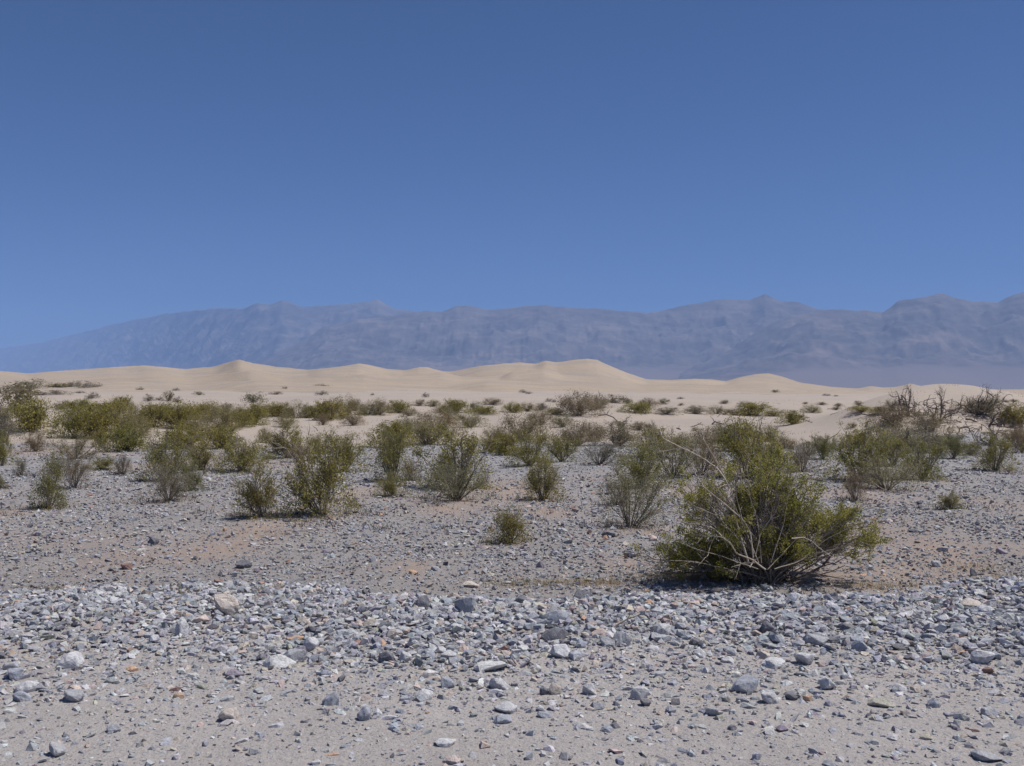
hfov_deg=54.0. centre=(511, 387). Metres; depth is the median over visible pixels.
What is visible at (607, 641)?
stone
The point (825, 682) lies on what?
stone
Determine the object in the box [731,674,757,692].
stone
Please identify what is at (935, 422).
grey scrub bush
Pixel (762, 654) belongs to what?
stone
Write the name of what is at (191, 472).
creosote bush
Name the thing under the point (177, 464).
creosote bush
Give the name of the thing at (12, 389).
grey scrub bush
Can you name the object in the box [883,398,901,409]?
grey scrub bush
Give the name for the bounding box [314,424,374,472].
creosote bush
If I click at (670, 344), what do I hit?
mountains
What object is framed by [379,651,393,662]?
stone
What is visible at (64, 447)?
desert bush
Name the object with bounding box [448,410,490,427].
desert bush
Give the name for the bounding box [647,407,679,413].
grey scrub bush
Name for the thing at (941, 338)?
mountains
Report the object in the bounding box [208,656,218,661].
stone
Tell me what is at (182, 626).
stone
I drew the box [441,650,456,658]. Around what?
stone
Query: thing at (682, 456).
desert bush
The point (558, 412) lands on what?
creosote bush
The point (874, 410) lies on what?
creosote bush
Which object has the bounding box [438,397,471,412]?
creosote bush
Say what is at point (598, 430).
grey scrub bush
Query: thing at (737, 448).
creosote bush
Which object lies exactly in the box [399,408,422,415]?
grey scrub bush
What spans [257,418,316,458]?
creosote bush
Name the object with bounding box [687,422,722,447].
grey scrub bush
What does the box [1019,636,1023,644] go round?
stone
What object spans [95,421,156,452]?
creosote bush
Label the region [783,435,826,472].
grey scrub bush
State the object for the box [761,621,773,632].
stone
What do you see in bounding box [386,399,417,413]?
creosote bush
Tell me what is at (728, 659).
stone
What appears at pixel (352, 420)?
dry brush
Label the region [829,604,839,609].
stone
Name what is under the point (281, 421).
desert bush
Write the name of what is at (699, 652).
stone
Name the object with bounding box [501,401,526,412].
creosote bush
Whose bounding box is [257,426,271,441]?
dry brush
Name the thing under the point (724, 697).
pebbles
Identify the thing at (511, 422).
grey scrub bush
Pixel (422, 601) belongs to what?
stone
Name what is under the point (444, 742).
stone
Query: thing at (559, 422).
desert bush
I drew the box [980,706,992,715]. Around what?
stone
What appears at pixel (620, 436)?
grey scrub bush
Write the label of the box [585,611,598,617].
stone
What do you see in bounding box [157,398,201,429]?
creosote bush
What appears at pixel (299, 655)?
stone
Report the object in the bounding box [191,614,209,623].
stone
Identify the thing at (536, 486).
creosote bush
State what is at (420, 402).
grey scrub bush
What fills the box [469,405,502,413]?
creosote bush
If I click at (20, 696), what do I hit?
stone
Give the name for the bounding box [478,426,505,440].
desert bush
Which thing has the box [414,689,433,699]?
stone
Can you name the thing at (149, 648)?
stone
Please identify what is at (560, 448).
creosote bush
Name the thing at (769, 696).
stone
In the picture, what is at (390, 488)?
creosote bush
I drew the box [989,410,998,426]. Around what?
driftwood
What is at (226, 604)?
stone
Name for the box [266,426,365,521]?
creosote bush
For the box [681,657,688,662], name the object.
stone
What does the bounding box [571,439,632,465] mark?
grey scrub bush
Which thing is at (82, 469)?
dry brush
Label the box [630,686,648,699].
stone
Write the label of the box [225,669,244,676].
stone
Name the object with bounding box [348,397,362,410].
grey scrub bush
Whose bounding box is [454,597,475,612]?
stone
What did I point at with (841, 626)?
stone
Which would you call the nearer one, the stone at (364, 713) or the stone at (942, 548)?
the stone at (364, 713)
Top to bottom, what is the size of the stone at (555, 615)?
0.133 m
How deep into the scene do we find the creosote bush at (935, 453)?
28.28 m
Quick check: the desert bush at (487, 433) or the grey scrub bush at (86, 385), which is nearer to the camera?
the desert bush at (487, 433)
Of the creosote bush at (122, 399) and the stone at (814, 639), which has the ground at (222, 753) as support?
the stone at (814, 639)
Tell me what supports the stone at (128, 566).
on the ground at (222, 753)
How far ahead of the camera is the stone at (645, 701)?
6.31 m
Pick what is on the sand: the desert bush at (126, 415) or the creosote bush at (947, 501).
the desert bush at (126, 415)
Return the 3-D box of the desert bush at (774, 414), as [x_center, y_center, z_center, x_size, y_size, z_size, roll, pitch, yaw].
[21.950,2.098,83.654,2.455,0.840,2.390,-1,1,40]
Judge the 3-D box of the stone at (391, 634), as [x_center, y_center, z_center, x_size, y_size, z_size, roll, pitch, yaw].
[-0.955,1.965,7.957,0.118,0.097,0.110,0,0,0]
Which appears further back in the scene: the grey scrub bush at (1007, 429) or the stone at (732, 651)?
the grey scrub bush at (1007, 429)
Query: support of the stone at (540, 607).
on the ground at (222, 753)
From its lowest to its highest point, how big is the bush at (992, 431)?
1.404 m
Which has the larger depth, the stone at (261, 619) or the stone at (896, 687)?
the stone at (261, 619)
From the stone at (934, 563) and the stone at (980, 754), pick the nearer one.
the stone at (980, 754)
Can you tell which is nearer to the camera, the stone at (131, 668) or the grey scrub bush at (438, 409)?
the stone at (131, 668)
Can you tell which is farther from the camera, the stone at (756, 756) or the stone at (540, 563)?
the stone at (540, 563)
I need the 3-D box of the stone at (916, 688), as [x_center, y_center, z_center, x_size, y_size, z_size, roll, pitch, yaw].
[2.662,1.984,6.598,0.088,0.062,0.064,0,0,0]
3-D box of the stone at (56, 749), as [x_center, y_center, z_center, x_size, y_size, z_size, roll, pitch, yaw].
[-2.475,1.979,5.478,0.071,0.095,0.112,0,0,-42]
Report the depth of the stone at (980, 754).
5.38 m
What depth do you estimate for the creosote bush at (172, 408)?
69.63 m
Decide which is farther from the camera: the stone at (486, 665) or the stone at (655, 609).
the stone at (655, 609)
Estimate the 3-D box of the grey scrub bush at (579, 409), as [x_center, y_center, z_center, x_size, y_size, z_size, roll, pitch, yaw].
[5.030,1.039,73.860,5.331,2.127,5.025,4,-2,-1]
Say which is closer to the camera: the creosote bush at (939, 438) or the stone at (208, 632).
the stone at (208, 632)
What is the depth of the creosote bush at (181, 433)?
42.49 m
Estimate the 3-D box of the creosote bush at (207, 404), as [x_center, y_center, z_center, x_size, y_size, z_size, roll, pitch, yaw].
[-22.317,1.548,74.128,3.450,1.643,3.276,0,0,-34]
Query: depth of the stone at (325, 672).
6.92 m
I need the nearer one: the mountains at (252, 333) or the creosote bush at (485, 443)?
the creosote bush at (485, 443)
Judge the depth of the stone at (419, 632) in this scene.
7.98 m
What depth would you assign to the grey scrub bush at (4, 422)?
46.25 m
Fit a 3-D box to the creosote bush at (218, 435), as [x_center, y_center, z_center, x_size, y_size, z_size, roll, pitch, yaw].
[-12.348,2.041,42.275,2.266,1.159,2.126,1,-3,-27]
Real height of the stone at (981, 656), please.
0.131 m
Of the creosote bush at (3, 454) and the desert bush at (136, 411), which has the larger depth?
the desert bush at (136, 411)
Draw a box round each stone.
[2,662,18,669]
[7,668,23,680]
[9,630,23,635]
[12,691,30,701]
[14,681,39,692]
[37,609,49,616]
[49,741,65,756]
[57,651,84,668]
[64,689,84,701]
[96,612,110,617]
[106,723,120,731]
[121,563,132,569]
[126,666,138,671]
[143,632,154,637]
[147,646,158,650]
[148,537,158,545]
[156,612,166,617]
[172,692,183,698]
[175,617,188,635]
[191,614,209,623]
[204,629,213,634]
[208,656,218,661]
[214,594,238,615]
[218,707,238,720]
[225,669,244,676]
[235,560,251,568]
[258,617,266,622]
[263,654,295,668]
[283,649,306,663]
[286,634,303,640]
[296,587,306,592]
[303,637,318,651]
[318,670,331,674]
[322,691,338,705]
[357,705,370,720]
[372,708,381,715]
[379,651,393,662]
[386,630,398,638]
[399,650,411,661]
[412,595,428,607]
[414,628,422,635]
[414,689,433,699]
[435,738,455,747]
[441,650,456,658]
[441,677,454,687]
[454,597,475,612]
[459,580,479,587]
[474,661,506,672]
[482,613,494,618]
[489,678,508,689]
[493,701,516,713]
[493,714,511,723]
[508,602,519,607]
[514,595,527,602]
[528,612,538,619]
[536,561,544,566]
[537,604,549,611]
[537,711,551,717]
[539,685,548,694]
[541,627,568,641]
[544,610,570,622]
[549,682,560,694]
[550,644,569,657]
[573,589,592,598]
[582,683,596,694]
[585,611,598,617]
[592,628,608,635]
[600,636,614,645]
[600,724,612,732]
[601,531,615,536]
[613,630,630,644]
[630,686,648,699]
[640,698,650,705]
[646,645,658,651]
[649,536,657,540]
[650,607,662,613]
[655,623,670,634]
[671,640,680,645]
[681,610,693,617]
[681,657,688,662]
[694,647,705,657]
[705,707,718,715]
[721,656,734,662]
[724,647,736,655]
[727,724,736,730]
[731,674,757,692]
[752,752,761,759]
[756,650,769,658]
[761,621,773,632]
[761,689,779,703]
[762,657,785,668]
[771,600,782,607]
[784,691,798,699]
[794,653,813,664]
[802,633,828,645]
[802,695,811,700]
[818,676,836,688]
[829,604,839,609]
[837,623,856,629]
[850,636,864,642]
[851,639,868,651]
[864,564,873,569]
[867,697,894,706]
[892,683,906,692]
[900,639,909,645]
[908,529,918,532]
[910,684,922,692]
[912,612,920,617]
[926,698,940,707]
[931,560,940,566]
[937,547,947,550]
[952,626,967,635]
[960,598,980,606]
[970,568,976,575]
[970,649,994,663]
[970,749,1002,760]
[976,605,994,611]
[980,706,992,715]
[996,548,1007,553]
[1006,609,1017,613]
[1017,649,1023,656]
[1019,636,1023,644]
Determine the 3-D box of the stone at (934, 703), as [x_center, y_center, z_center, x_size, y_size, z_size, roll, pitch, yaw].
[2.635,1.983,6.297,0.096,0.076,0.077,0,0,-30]
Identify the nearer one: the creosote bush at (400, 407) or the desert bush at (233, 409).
the desert bush at (233, 409)
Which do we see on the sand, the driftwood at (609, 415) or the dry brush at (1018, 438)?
the driftwood at (609, 415)
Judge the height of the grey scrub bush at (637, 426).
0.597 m
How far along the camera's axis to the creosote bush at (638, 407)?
76.00 m
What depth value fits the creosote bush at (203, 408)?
71.22 m
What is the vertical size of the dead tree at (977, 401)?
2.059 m
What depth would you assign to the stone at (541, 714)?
6.09 m
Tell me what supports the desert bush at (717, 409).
on the sand
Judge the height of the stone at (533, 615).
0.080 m
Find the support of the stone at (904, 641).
on the ground at (222, 753)
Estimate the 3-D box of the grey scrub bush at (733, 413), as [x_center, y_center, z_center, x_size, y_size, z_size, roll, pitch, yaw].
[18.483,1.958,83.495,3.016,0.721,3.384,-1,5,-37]
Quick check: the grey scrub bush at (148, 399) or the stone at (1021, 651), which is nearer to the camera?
the stone at (1021, 651)
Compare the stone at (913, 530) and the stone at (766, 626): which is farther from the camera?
the stone at (913, 530)
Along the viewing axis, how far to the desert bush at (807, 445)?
37.80 m
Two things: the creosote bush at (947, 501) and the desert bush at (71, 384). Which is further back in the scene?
the desert bush at (71, 384)
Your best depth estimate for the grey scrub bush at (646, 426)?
48.20 m
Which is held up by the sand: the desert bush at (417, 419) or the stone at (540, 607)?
the desert bush at (417, 419)
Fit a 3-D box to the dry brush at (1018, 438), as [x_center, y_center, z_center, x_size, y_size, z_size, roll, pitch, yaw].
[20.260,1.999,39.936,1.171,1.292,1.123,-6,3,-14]
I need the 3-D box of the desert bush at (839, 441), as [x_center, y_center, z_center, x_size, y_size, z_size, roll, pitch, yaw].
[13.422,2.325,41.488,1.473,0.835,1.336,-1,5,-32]
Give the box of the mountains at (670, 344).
[254,294,882,379]
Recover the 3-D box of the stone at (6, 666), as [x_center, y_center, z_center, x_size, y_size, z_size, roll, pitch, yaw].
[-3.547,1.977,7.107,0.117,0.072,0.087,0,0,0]
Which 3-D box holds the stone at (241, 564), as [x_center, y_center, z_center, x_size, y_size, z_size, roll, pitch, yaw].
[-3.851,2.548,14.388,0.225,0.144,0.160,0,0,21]
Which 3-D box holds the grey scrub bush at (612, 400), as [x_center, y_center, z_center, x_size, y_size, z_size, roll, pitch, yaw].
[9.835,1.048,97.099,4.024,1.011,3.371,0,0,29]
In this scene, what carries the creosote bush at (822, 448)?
on the ground at (222, 753)
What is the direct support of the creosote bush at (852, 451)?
on the ground at (222, 753)
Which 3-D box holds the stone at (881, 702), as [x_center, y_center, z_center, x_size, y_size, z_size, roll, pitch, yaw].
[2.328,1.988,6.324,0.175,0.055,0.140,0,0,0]
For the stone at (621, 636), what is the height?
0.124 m
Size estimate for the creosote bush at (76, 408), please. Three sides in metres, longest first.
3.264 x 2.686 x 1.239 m
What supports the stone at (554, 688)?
on the ground at (222, 753)
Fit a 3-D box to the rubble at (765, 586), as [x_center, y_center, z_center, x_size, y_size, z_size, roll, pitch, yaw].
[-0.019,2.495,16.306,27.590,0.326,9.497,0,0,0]
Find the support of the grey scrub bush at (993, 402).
on the sand
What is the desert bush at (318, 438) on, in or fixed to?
on the ground at (222, 753)
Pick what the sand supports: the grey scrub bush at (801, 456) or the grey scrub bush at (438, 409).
the grey scrub bush at (438, 409)
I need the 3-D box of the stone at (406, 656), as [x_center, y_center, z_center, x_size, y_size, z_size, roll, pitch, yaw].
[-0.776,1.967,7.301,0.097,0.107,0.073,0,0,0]
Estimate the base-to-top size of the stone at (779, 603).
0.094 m
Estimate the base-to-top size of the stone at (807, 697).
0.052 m
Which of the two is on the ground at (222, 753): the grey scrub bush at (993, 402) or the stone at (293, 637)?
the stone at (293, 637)
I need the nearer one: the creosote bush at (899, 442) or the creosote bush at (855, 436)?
the creosote bush at (899, 442)
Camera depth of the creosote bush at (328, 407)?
71.87 m
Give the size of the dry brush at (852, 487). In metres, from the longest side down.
0.942 x 0.776 x 0.707 m
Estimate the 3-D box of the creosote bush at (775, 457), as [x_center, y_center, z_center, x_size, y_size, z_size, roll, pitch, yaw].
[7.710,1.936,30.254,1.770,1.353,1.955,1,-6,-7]
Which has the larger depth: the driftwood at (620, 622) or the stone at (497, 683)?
the driftwood at (620, 622)
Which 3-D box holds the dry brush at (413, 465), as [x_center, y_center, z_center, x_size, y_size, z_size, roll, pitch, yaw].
[-2.728,2.192,27.415,0.652,0.757,0.678,6,0,24]
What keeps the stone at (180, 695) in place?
on the ground at (222, 753)
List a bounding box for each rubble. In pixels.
[0,432,1023,511]
[0,507,1023,599]
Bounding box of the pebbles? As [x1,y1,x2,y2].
[0,630,1023,765]
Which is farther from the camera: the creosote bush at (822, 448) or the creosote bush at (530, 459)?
the creosote bush at (822, 448)
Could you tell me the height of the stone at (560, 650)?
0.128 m
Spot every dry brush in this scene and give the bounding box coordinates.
[20,431,49,451]
[45,389,75,394]
[56,443,95,489]
[109,450,133,474]
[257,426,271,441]
[282,438,312,462]
[315,412,330,424]
[339,414,367,424]
[397,458,419,480]
[412,406,466,435]
[675,432,725,475]
[768,436,804,449]
[838,461,869,502]
[1007,423,1023,452]
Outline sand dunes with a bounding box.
[0,359,1023,394]
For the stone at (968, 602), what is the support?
on the ground at (222, 753)
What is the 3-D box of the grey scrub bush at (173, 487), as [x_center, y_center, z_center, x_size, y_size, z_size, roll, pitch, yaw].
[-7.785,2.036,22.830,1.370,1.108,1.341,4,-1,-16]
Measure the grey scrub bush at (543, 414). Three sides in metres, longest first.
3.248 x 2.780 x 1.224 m
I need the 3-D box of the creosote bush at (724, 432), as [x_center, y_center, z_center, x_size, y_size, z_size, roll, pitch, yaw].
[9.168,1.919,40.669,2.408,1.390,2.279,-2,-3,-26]
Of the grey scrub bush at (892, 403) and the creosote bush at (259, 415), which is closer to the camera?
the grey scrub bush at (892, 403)
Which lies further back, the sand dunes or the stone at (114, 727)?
the sand dunes
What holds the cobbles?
on the ground at (222, 753)
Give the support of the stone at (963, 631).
on the ground at (222, 753)
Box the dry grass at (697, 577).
[3,447,1023,614]
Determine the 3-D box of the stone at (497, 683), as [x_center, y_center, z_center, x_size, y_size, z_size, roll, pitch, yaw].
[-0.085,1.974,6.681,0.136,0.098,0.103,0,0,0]
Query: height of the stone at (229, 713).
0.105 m
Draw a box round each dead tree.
[889,384,927,416]
[924,386,957,422]
[952,384,1005,414]
[986,398,1022,427]
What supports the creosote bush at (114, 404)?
on the sand
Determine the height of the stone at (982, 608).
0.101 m
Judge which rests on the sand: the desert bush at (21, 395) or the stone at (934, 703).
the desert bush at (21, 395)
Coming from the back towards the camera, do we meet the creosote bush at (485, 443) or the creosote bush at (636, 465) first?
the creosote bush at (485, 443)
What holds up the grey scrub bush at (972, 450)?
on the ground at (222, 753)
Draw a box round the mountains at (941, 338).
[671,292,1023,388]
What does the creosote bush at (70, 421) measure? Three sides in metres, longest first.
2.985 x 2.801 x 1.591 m
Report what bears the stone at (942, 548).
on the ground at (222, 753)
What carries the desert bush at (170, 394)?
on the sand
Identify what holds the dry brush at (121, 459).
on the ground at (222, 753)
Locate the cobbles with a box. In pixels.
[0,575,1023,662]
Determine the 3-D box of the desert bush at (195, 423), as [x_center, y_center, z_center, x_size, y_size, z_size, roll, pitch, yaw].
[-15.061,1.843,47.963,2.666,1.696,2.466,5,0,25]
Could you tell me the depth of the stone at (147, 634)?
7.94 m
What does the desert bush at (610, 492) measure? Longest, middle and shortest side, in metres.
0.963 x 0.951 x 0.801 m
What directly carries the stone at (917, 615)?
on the ground at (222, 753)
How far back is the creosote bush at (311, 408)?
79.36 m
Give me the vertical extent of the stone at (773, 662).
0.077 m
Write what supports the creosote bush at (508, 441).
on the ground at (222, 753)
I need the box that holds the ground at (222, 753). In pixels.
[0,433,1023,765]
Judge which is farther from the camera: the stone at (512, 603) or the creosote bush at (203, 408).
the creosote bush at (203, 408)
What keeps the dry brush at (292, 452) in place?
on the ground at (222, 753)
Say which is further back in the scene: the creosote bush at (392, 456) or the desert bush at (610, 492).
the creosote bush at (392, 456)
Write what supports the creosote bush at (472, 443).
on the ground at (222, 753)
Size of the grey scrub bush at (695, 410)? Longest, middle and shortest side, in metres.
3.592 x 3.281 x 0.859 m
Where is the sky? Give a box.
[0,0,1023,347]
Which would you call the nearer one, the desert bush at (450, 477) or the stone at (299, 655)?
the stone at (299, 655)
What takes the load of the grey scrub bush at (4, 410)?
on the sand
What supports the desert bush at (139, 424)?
on the sand
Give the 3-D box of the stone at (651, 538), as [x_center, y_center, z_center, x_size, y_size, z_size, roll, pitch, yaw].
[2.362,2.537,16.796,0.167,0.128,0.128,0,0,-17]
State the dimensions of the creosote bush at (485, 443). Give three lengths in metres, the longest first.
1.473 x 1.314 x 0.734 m
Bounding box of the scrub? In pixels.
[0,384,1023,544]
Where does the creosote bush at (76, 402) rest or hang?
on the sand
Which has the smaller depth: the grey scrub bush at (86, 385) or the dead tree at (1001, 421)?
the dead tree at (1001, 421)
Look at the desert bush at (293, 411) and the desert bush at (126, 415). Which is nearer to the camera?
the desert bush at (126, 415)
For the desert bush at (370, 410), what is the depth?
81.56 m
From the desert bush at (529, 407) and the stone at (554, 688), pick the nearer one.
the stone at (554, 688)
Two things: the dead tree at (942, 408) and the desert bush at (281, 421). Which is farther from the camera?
the desert bush at (281, 421)
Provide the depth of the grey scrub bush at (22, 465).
29.74 m
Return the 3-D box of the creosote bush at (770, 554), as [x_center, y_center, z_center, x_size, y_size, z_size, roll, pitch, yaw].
[3.352,1.594,13.260,3.671,2.224,2.954,0,0,0]
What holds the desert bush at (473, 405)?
on the sand
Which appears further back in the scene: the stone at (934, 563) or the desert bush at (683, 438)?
the desert bush at (683, 438)
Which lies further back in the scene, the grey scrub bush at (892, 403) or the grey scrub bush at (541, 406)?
the grey scrub bush at (541, 406)
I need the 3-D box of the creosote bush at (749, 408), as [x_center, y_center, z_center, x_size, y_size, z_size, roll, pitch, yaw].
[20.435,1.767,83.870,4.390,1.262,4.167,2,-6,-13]
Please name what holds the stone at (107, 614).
on the ground at (222, 753)
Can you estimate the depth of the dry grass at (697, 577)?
13.23 m
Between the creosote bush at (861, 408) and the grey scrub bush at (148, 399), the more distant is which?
the grey scrub bush at (148, 399)
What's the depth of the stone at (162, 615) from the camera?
8.49 m
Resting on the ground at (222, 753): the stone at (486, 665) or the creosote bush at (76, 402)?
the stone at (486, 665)
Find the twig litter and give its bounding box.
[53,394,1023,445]
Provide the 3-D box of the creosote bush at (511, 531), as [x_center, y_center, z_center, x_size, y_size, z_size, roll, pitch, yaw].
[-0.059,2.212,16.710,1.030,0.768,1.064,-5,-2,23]
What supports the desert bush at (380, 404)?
on the sand
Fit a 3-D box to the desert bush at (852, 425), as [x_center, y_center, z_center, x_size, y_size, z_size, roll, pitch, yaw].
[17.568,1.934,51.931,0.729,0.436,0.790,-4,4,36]
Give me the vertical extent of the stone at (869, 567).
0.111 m
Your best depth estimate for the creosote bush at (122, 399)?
71.13 m
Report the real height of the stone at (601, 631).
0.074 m
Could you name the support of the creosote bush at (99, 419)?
on the sand
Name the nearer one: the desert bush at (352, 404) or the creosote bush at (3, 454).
the creosote bush at (3, 454)
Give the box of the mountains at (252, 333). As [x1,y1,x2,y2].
[0,299,413,372]
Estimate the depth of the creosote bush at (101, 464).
31.92 m
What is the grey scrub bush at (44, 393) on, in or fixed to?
on the sand
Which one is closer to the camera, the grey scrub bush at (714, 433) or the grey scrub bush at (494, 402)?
the grey scrub bush at (714, 433)
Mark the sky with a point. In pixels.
(158, 157)
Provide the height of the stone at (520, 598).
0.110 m
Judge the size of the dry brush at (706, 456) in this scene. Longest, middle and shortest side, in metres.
1.636 x 1.461 x 1.328 m
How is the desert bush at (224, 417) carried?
on the sand
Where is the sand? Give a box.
[0,384,1023,447]
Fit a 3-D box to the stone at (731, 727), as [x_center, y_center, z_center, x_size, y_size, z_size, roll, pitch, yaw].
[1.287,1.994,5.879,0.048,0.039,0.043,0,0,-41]
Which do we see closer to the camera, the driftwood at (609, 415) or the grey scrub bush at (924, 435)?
the grey scrub bush at (924, 435)
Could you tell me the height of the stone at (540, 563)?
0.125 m
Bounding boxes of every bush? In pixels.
[0,382,48,408]
[0,385,29,393]
[0,397,65,432]
[0,403,13,417]
[0,410,27,442]
[0,427,20,465]
[0,473,7,488]
[6,377,52,388]
[10,457,30,475]
[26,447,68,509]
[31,391,56,394]
[43,429,111,458]
[45,382,69,387]
[46,406,93,438]
[49,400,69,408]
[54,398,99,410]
[61,402,111,424]
[62,380,82,386]
[71,402,127,439]
[75,381,102,387]
[84,392,101,397]
[87,454,117,469]
[88,427,111,446]
[90,398,136,417]
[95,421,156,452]
[106,402,153,435]
[108,394,137,411]
[117,413,157,437]
[127,405,147,417]
[127,420,203,481]
[137,401,173,427]
[139,451,199,503]
[142,394,153,400]
[153,402,181,418]
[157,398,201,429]
[158,418,209,448]
[160,390,173,400]
[164,411,219,441]
[178,431,229,470]
[179,457,208,491]
[181,401,212,419]
[190,423,245,448]
[193,399,223,418]
[197,403,245,429]
[211,431,275,474]
[215,402,246,422]
[228,406,258,427]
[229,455,293,521]
[240,391,269,402]
[245,399,272,425]
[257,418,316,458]
[259,401,296,417]
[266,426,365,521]
[272,415,300,427]
[280,398,310,417]
[296,404,317,417]
[302,430,333,452]
[310,397,352,420]
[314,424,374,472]
[329,393,368,417]
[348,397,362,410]
[355,401,380,415]
[358,397,396,414]
[362,418,419,447]
[364,416,416,481]
[371,471,411,497]
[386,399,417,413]
[390,415,426,431]
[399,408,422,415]
[405,417,461,445]
[409,414,504,489]
[409,452,501,503]
[412,399,425,405]
[424,399,440,405]
[430,406,448,412]
[435,406,459,418]
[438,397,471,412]
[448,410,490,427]
[465,400,483,410]
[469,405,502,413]
[474,435,502,453]
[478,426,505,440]
[480,397,502,404]
[481,499,533,545]
[485,408,554,441]
[493,429,522,455]
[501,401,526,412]
[504,427,557,467]
[517,452,567,502]
[519,401,537,410]
[522,407,558,424]
[533,401,548,409]
[542,431,581,461]
[543,388,610,416]
[546,407,566,414]
[549,413,573,427]
[552,416,606,446]
[567,421,608,441]
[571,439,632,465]
[574,392,617,408]
[589,415,642,447]
[594,455,670,529]
[597,471,633,505]
[601,394,630,402]
[605,442,676,488]
[615,401,656,413]
[619,426,692,459]
[628,421,653,430]
[629,426,896,584]
[636,425,710,478]
[637,397,661,406]
[637,420,661,440]
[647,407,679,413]
[658,398,670,403]
[670,430,696,446]
[681,405,715,414]
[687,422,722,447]
[707,404,724,413]
[707,408,794,479]
[707,419,767,451]
[707,420,736,439]
[719,407,750,415]
[735,401,780,415]
[745,435,799,473]
[753,423,787,441]
[765,409,788,416]
[773,409,805,424]
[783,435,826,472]
[795,437,816,454]
[800,403,821,413]
[804,432,836,459]
[814,418,904,482]
[827,435,854,451]
[842,429,876,446]
[845,404,871,411]
[845,421,856,428]
[846,442,929,492]
[859,400,918,427]
[867,418,914,447]
[867,422,946,453]
[868,427,921,466]
[869,406,887,412]
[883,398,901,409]
[892,430,952,481]
[901,407,956,431]
[926,433,948,449]
[934,488,966,509]
[936,427,970,458]
[951,394,1016,413]
[959,439,986,455]
[968,427,1023,470]
[973,425,1002,444]
[991,401,1023,423]
[998,427,1021,440]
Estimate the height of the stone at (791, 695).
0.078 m
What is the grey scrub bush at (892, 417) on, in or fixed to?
on the sand
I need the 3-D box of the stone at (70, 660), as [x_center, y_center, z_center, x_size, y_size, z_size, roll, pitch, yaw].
[-3.175,1.969,7.231,0.191,0.130,0.181,0,0,0]
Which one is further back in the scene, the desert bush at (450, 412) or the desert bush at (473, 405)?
the desert bush at (473, 405)
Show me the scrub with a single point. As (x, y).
(402, 477)
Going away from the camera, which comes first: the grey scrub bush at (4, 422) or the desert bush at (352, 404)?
the grey scrub bush at (4, 422)
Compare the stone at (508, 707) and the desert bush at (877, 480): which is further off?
the desert bush at (877, 480)
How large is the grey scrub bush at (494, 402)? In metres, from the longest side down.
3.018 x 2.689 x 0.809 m
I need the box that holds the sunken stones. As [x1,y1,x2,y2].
[0,624,1023,765]
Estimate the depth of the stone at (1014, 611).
8.79 m
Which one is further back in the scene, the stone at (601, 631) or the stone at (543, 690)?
the stone at (601, 631)
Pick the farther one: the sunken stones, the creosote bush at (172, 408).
the creosote bush at (172, 408)
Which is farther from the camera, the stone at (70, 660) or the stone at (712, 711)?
the stone at (70, 660)
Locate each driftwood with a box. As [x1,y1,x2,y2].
[598,412,630,421]
[613,604,639,626]
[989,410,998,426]
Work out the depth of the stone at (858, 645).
7.56 m
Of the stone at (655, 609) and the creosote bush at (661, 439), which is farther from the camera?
the creosote bush at (661, 439)
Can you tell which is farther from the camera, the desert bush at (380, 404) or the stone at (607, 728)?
the desert bush at (380, 404)
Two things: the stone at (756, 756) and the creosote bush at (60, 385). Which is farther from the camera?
the creosote bush at (60, 385)
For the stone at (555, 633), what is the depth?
7.83 m
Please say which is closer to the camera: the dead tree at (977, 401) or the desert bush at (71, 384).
the dead tree at (977, 401)
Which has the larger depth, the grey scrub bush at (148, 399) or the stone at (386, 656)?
the grey scrub bush at (148, 399)
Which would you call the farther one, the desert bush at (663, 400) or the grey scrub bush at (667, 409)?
the desert bush at (663, 400)
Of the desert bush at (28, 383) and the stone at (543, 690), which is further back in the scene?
the desert bush at (28, 383)
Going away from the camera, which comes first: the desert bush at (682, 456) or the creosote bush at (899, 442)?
the desert bush at (682, 456)
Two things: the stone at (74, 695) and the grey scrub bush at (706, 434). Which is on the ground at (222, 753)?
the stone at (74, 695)
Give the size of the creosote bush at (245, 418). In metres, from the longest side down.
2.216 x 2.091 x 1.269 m
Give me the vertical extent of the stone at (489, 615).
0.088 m
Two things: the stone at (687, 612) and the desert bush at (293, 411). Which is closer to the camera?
the stone at (687, 612)
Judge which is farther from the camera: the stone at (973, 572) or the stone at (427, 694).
the stone at (973, 572)
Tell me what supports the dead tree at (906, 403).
on the sand
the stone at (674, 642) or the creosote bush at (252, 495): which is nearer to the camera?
the stone at (674, 642)
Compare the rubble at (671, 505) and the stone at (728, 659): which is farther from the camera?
the rubble at (671, 505)
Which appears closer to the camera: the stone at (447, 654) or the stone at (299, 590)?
the stone at (447, 654)
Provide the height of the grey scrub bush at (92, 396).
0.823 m
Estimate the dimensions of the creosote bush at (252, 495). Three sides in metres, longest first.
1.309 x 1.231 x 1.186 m
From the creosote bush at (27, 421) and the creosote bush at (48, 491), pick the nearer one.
the creosote bush at (48, 491)
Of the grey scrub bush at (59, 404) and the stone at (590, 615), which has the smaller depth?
the stone at (590, 615)
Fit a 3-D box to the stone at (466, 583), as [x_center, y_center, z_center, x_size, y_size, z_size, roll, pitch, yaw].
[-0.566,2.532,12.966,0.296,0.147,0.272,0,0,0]
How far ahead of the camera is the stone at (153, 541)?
16.41 m
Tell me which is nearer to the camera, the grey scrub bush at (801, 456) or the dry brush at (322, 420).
the grey scrub bush at (801, 456)
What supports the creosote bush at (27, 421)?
on the sand
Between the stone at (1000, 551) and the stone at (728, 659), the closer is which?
the stone at (728, 659)

